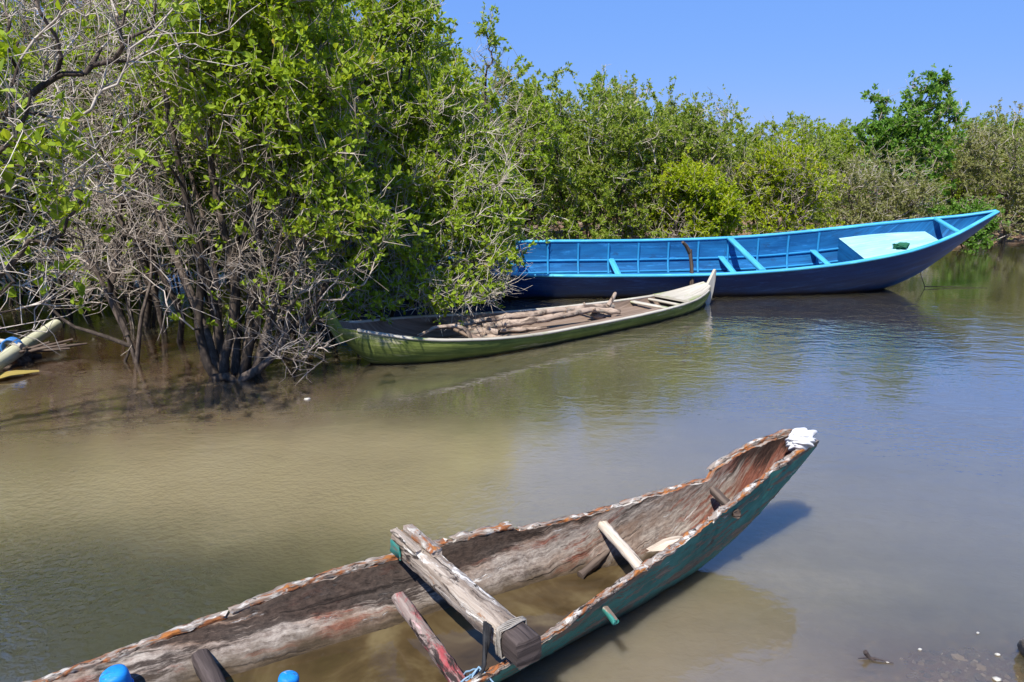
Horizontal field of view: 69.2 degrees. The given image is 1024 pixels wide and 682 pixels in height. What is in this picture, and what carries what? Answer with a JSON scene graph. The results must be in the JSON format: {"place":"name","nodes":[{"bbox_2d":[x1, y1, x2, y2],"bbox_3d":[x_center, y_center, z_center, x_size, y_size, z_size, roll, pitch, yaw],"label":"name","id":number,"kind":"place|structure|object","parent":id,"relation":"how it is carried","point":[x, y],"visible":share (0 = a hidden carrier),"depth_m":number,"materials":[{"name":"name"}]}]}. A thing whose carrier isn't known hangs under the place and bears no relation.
{"place":"outdoors","nodes":[
{"label":"outdoors","id":0,"kind":"place"},
{"bbox_2d":[0,370,38,378],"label":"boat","id":1,"kind":"object","parent":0,"point":[6,374],"visible":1,"depth_m":7.61,"materials":[{"name":"yellow wood"}]},
{"bbox_2d":[0,241,1023,681],"bbox_3d":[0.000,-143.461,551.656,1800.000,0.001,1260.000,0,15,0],"label":"water","id":2,"kind":"structure","parent":0,"point":[164,483],"depth_m":5.47,"materials":[{"name":"brown liquid"}]},
{"bbox_2d":[0,319,61,369],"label":"bamboo outrigger","id":3,"kind":"object","parent":2,"relation":"on","point":[10,354],"visible":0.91,"depth_m":8.09,"materials":[{"name":"beige wood"}]},
{"bbox_2d":[0,0,109,285],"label":"mangrove tree","id":4,"kind":"object","parent":2,"relation":"on","point":[4,66],"visible":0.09,"depth_m":11.31,"materials":[{"name":"green plant"}]},
{"bbox_2d":[0,0,263,355],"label":"mangrove tree","id":5,"kind":"object","parent":2,"relation":"in","point":[24,125],"visible":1,"depth_m":5.27,"materials":[{"name":"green plant"}]},
{"bbox_2d":[163,80,287,275],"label":"mangrove tree","id":6,"kind":"object","parent":2,"relation":"in","point":[197,179],"visible":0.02,"depth_m":12.53,"materials":[{"name":"green plant"}]},
{"bbox_2d":[344,2,486,239],"bbox_3d":[-1.874,-3.488,13.065,2.909,5.195,3.027,0,15,0],"label":"mangrove tree","id":7,"kind":"object","parent":2,"relation":"in","point":[442,48],"visible":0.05,"depth_m":12.41,"materials":[{"name":"green plant"}]},
{"bbox_2d":[22,429,818,681],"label":"wooden canoe","id":8,"kind":"object","parent":2,"relation":"on","point":[501,601],"visible":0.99,"depth_m":3.57,"materials":[{"name":"teal paint"}]},
{"bbox_2d":[99,664,133,681],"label":"plastic bottle","id":9,"kind":"object","parent":8,"relation":"on","point":[117,673],"visible":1,"depth_m":3.03,"materials":[{"name":"blue plastic"}]},
{"bbox_2d":[278,670,298,681],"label":"plastic bottle","id":10,"kind":"object","parent":8,"relation":"on","point":[289,676],"visible":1,"depth_m":3.04,"materials":[{"name":"blue plastic"}]},
{"bbox_2d":[577,550,609,578],"bbox_3d":[0.531,1.184,4.132,0.056,0.093,0.488,13,20,41],"label":"driftwood stick","id":11,"kind":"object","parent":8,"relation":"on","point":[594,563],"visible":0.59,"depth_m":4.02,"materials":[{"name":"brown wood"}]},
{"bbox_2d":[646,536,682,552],"bbox_3d":[0.860,1.114,4.072,0.280,0.048,0.131,0,15,0],"label":"broken plank","id":12,"kind":"object","parent":8,"relation":"in","point":[662,544],"visible":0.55,"depth_m":4.07,"materials":[{"name":"beige wood"}]},
{"bbox_2d":[785,427,816,450],"bbox_3d":[1.660,0.568,4.272,0.158,0.131,0.174,12,19,37],"label":"sack","id":13,"kind":"object","parent":8,"relation":"on","point":[801,438],"visible":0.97,"depth_m":4.23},
{"bbox_2d":[403,2,568,267],"bbox_3d":[-0.530,-3.304,12.966,3.056,4.879,2.816,0,15,0],"label":"mangrove tree","id":14,"kind":"object","parent":2,"relation":"in","point":[542,139],"visible":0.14,"depth_m":12.55,"materials":[{"name":"green plant"}]},
{"bbox_2d":[322,269,715,363],"bbox_3d":[0.532,-0.367,9.410,6.082,0.800,1.229,-10,18,-34],"label":"mossy canoe","id":15,"kind":"object","parent":2,"relation":"on","point":[379,341],"visible":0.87,"depth_m":8.73,"materials":[{"name":"green wood"}]},
{"bbox_2d":[418,324,472,337],"bbox_3d":[-0.742,-0.100,8.214,0.607,0.177,0.087,-2,15,-7],"label":"bent branch","id":16,"kind":"object","parent":15,"relation":"on","point":[457,326],"visible":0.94,"depth_m":8.19,"materials":[{"name":"wood"}]},
{"bbox_2d":[467,324,497,334],"bbox_3d":[-0.389,-0.130,8.765,0.448,0.163,0.139,0,15,0],"label":"cut log","id":17,"kind":"object","parent":15,"relation":"on","point":[479,330],"visible":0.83,"depth_m":8.73,"materials":[{"name":"brown wood"}]},
{"bbox_2d":[476,332,501,337],"bbox_3d":[-0.296,-0.063,8.736,0.359,0.105,0.088,0,15,0],"label":"cut log","id":18,"kind":"object","parent":15,"relation":"on","point":[484,335],"visible":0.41,"depth_m":8.71,"materials":[{"name":"brown wood"}]},
{"bbox_2d":[499,326,546,332],"bbox_3d":[0.141,-0.153,9.124,0.623,0.083,0.082,-5,16,-19],"label":"cut log","id":19,"kind":"object","parent":15,"relation":"on","point":[513,329],"visible":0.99,"depth_m":9.08,"materials":[{"name":"brown wood"}]},
{"bbox_2d":[481,307,620,327],"bbox_3d":[0.516,-0.304,9.302,1.882,0.176,0.173,-6,16,-22],"label":"cut log","id":20,"kind":"object","parent":15,"relation":"on","point":[507,323],"visible":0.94,"depth_m":9.22,"materials":[{"name":"brown wood"}]},
{"bbox_2d":[444,292,616,329],"bbox_3d":[0.317,-0.377,9.269,2.454,0.251,0.199,-7,16,-25],"label":"cut log","id":21,"kind":"object","parent":20,"relation":"on","point":[546,311],"visible":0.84,"depth_m":9.20,"materials":[{"name":"brown wood"}]},
{"bbox_2d":[586,313,610,319],"bbox_3d":[1.126,-0.342,9.699,0.345,0.114,0.144,5,16,19],"label":"cut log","id":22,"kind":"object","parent":15,"relation":"on","point":[598,316],"visible":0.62,"depth_m":9.65,"materials":[{"name":"wood"}]},
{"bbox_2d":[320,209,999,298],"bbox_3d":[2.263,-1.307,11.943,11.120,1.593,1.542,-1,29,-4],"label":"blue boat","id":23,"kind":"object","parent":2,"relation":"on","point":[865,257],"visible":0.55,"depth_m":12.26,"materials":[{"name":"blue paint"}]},
{"bbox_2d":[682,241,693,284],"bbox_3d":[2.657,-1.181,11.261,0.275,0.692,0.091,-6,16,-23],"label":"forked pole","id":24,"kind":"object","parent":23,"relation":"on","point":[688,249],"visible":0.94,"depth_m":11.26,"materials":[{"name":"brown wood"}]},
{"bbox_2d":[627,146,752,238],"bbox_3d":[3.218,-2.252,13.546,2.309,2.552,1.988,0,15,0],"label":"mangrove bush","id":25,"kind":"object","parent":2,"relation":"in","point":[698,190],"visible":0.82,"depth_m":13.09,"materials":[{"name":"green plant"}]},
{"bbox_2d":[722,121,849,234],"bbox_3d":[5.237,-2.822,14.831,2.522,2.998,2.537,0,15,0],"label":"mangrove bush","id":26,"kind":"object","parent":2,"relation":"in","point":[784,176],"visible":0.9,"depth_m":14.37,"materials":[{"name":"green plant"}]},
{"bbox_2d":[858,650,893,662],"bbox_3d":[1.675,1.469,3.422,0.154,0.082,0.025,3,15,12],"label":"snag","id":27,"kind":"object","parent":2,"relation":"in","point":[867,654],"visible":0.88,"depth_m":3.42,"materials":[{"name":"grey wood"}]},
{"bbox_2d":[920,272,987,287],"bbox_3d":[7.315,-1.101,12.284,1.151,0.652,0.060,0,15,0],"label":"dead twig","id":28,"kind":"object","parent":2,"relation":"in","point":[947,286],"visible":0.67,"depth_m":12.32,"materials":[{"name":"brown wood"}]},
{"bbox_2d":[1017,639,1023,655],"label":"rock","id":29,"kind":"object","parent":2,"relation":"in","point":[1020,645],"visible":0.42,"depth_m":3.44,"materials":[{"name":"grey stone"}]},
{"bbox_2d":[1,146,1023,264],"bbox_3d":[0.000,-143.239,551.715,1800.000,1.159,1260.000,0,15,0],"label":"ground","id":30,"kind":"structure","parent":0,"point":[1019,236],"depth_m":18.59,"materials":[{"name":"brown soil"}]},
{"bbox_2d":[0,27,30,231],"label":"mangrove tree","id":31,"kind":"object","parent":30,"relation":"on","point":[2,187],"visible":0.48,"depth_m":9.16,"materials":[{"name":"green plant"}]},
{"bbox_2d":[0,100,83,305],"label":"mangrove tree","id":32,"kind":"object","parent":30,"relation":"on","point":[27,264],"visible":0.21,"depth_m":10.69,"materials":[{"name":"grey plant"}]},
{"bbox_2d":[7,338,86,362],"bbox_3d":[-5.286,0.150,8.171,0.956,0.275,0.588,-3,15,-12],"label":"driftwood root","id":33,"kind":"object","parent":30,"relation":"on","point":[31,352],"visible":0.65,"depth_m":8.20,"materials":[{"name":"wood"}]},
{"bbox_2d":[0,0,136,314],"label":"mangrove tree","id":34,"kind":"object","parent":30,"relation":"on","point":[28,158],"visible":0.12,"depth_m":9.74,"materials":[{"name":"green plant"}]},
{"bbox_2d":[8,0,199,327],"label":"mangrove tree","id":35,"kind":"object","parent":30,"relation":"on","point":[139,291],"visible":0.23,"depth_m":8.89,"materials":[{"name":"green plant"}]},
{"bbox_2d":[14,50,205,248],"bbox_3d":[-8.065,-3.576,14.662,3.718,4.548,3.330,9,17,31],"label":"mangrove tree","id":36,"kind":"object","parent":30,"relation":"on","point":[93,173],"visible":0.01,"depth_m":14.17,"materials":[{"name":"green plant"}]},
{"bbox_2d":[8,27,222,362],"bbox_3d":[-4.216,-1.414,7.934,2.348,3.783,1.564,0,15,0],"label":"mangrove tree","id":37,"kind":"object","parent":30,"relation":"on","point":[120,244],"visible":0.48,"depth_m":7.87,"materials":[{"name":"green plant"}]},
{"bbox_2d":[56,75,203,277],"bbox_3d":[-6.466,-2.809,12.813,2.749,3.952,2.673,3,15,13],"label":"mangrove tree","id":38,"kind":"object","parent":30,"relation":"on","point":[147,210],"visible":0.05,"depth_m":12.45,"materials":[{"name":"grey plant"}]},
{"bbox_2d":[29,0,241,303],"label":"mangrove tree","id":39,"kind":"object","parent":30,"relation":"on","point":[163,245],"visible":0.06,"depth_m":10.65,"materials":[{"name":"green plant"}]},
{"bbox_2d":[19,0,350,341],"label":"mangrove tree","id":40,"kind":"object","parent":30,"relation":"on","point":[173,297],"visible":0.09,"depth_m":8.55,"materials":[{"name":"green plant"}]},
{"bbox_2d":[182,74,253,256],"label":"mangrove tree","id":41,"kind":"object","parent":30,"relation":"on","point":[209,223],"depth_m":14.74,"materials":[{"name":"green plant"}]},
{"bbox_2d":[58,0,428,382],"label":"mangrove tree","id":42,"kind":"object","parent":30,"relation":"on","point":[302,123],"visible":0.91,"depth_m":7.11,"materials":[{"name":"green plant"}]},
{"bbox_2d":[180,2,350,295],"bbox_3d":[-3.485,-3.528,10.545,3.095,6.540,2.770,0,15,0],"label":"mangrove tree","id":43,"kind":"object","parent":30,"relation":"on","point":[207,199],"visible":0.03,"depth_m":10.36,"materials":[{"name":"green plant"}]},
{"bbox_2d":[188,0,406,340],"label":"mangrove tree","id":44,"kind":"object","parent":30,"relation":"on","point":[373,112],"visible":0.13,"depth_m":8.42,"materials":[{"name":"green plant"}]},
{"bbox_2d":[267,0,544,346],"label":"mangrove tree","id":45,"kind":"object","parent":30,"relation":"on","point":[470,207],"visible":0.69,"depth_m":9.01,"materials":[{"name":"green plant"}]},
{"bbox_2d":[449,47,573,239],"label":"mangrove tree","id":46,"kind":"object","parent":30,"relation":"on","point":[498,72],"visible":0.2,"depth_m":15.78,"materials":[{"name":"green plant"}]},
{"bbox_2d":[504,102,575,221],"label":"mangrove tree","id":47,"kind":"object","parent":30,"relation":"on","point":[533,179],"depth_m":20.41,"materials":[{"name":"green plant"}]},
{"bbox_2d":[503,61,674,239],"bbox_3d":[1.330,-3.096,13.776,3.231,4.069,3.185,0,15,0],"label":"mangrove tree","id":48,"kind":"object","parent":30,"relation":"on","point":[588,170],"visible":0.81,"depth_m":13.30,"materials":[{"name":"green plant"}]},
{"bbox_2d":[541,69,637,232],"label":"mangrove tree","id":49,"kind":"object","parent":30,"relation":"on","point":[582,96],"visible":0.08,"depth_m":17.46,"materials":[{"name":"green plant"}]},
{"bbox_2d":[581,74,738,238],"bbox_3d":[2.788,-3.228,14.631,2.931,3.885,2.872,0,15,0],"label":"mangrove tree","id":50,"kind":"object","parent":30,"relation":"on","point":[703,130],"visible":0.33,"depth_m":14.12,"materials":[{"name":"green plant"}]},
{"bbox_2d":[633,92,731,227],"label":"mangrove tree","id":51,"kind":"object","parent":30,"relation":"on","point":[702,111],"visible":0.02,"depth_m":17.75,"materials":[{"name":"green plant"}]},
{"bbox_2d":[629,84,765,238],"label":"mangrove tree","id":52,"kind":"object","parent":30,"relation":"on","point":[726,155],"visible":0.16,"depth_m":14.84,"materials":[{"name":"green plant"}]},
{"bbox_2d":[707,120,768,217],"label":"mangrove tree","id":53,"kind":"object","parent":30,"relation":"on","point":[739,135],"visible":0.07,"depth_m":21.28,"materials":[{"name":"green plant"}]},
{"bbox_2d":[731,110,848,233],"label":"mangrove tree","id":54,"kind":"object","parent":30,"relation":"on","point":[833,155],"visible":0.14,"depth_m":17.41,"materials":[{"name":"green plant"}]},
{"bbox_2d":[767,113,844,210],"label":"mangrove tree","id":55,"kind":"object","parent":30,"relation":"on","point":[815,127],"visible":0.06,"depth_m":22.26,"materials":[{"name":"green plant"}]},
{"bbox_2d":[811,118,865,199],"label":"mangrove tree","id":56,"kind":"object","parent":30,"relation":"on","point":[842,123],"visible":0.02,"depth_m":25.71,"materials":[{"name":"green plant"}]},
{"bbox_2d":[810,122,889,226],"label":"mangrove tree","id":57,"kind":"object","parent":30,"relation":"on","point":[849,145],"visible":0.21,"depth_m":19.51,"materials":[{"name":"green plant"}]},
{"bbox_2d":[812,140,951,227],"bbox_3d":[8.009,-3.027,16.267,3.017,2.679,2.626,0,15,0],"label":"mangrove bush","id":58,"kind":"object","parent":30,"relation":"on","point":[911,198],"visible":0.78,"depth_m":15.76,"materials":[{"name":"green plant"}]},
{"bbox_2d":[848,63,971,219],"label":"broadleaf tree","id":59,"kind":"object","parent":30,"relation":"on","point":[897,128],"visible":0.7,"depth_m":17.06,"materials":[{"name":"green plant"}]},
{"bbox_2d":[872,117,963,217],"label":"mangrove tree","id":60,"kind":"object","parent":30,"relation":"on","point":[948,142],"visible":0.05,"depth_m":20.60,"materials":[{"name":"green plant"}]},
{"bbox_2d":[928,117,1001,213],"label":"mangrove tree","id":61,"kind":"object","parent":30,"relation":"on","point":[958,193],"visible":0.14,"depth_m":21.88,"materials":[{"name":"green plant"}]},
{"bbox_2d":[935,109,1008,205],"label":"mangrove tree","id":62,"kind":"object","parent":30,"relation":"on","point":[988,115],"visible":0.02,"depth_m":24.42,"materials":[{"name":"green plant"}]},
{"bbox_2d":[939,194,1010,252],"bbox_3d":[10.419,-2.529,16.739,1.528,1.579,1.370,0,15,0],"label":"mangrove bush","id":63,"kind":"object","parent":30,"relation":"on","point":[982,236],"visible":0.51,"depth_m":16.49,"materials":[{"name":"green plant"}]},
{"bbox_2d":[936,97,1023,242],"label":"mangrove tree","id":64,"kind":"object","parent":30,"relation":"on","point":[981,150],"visible":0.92,"depth_m":17.56,"materials":[{"name":"green plant"}]},
{"bbox_2d":[942,105,1023,215],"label":"mangrove tree","id":65,"kind":"object","parent":30,"relation":"on","point":[1005,130],"visible":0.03,"depth_m":22.23,"materials":[{"name":"green plant"}]},
{"bbox_2d":[974,120,1023,222],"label":"mangrove tree","id":66,"kind":"object","parent":30,"relation":"on","point":[1018,157],"visible":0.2,"depth_m":20.18,"materials":[{"name":"green plant"}]},
{"bbox_2d":[982,113,1023,213],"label":"mangrove tree","id":67,"kind":"object","parent":30,"relation":"on","point":[1010,129],"visible":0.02,"depth_m":23.64,"materials":[{"name":"green plant"}]},
{"bbox_2d":[1,0,1023,145],"label":"sky","id":68,"kind":"structure","parent":0,"point":[815,58],"materials":[{"name":"blue"}]},
{"bbox_2d":[892,242,909,248],"bbox_3d":[6.291,-1.542,12.015,0.232,0.111,0.260,12,19,38],"label":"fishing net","id":69,"kind":"object","parent":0,"point":[901,245],"visible":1,"depth_m":11.97,"materials":[{"name":"green fabric"}]},
{"bbox_2d":[992,676,1001,681],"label":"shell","id":70,"kind":"object","parent":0,"point":[996,678],"visible":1,"depth_m":3.29}
]}

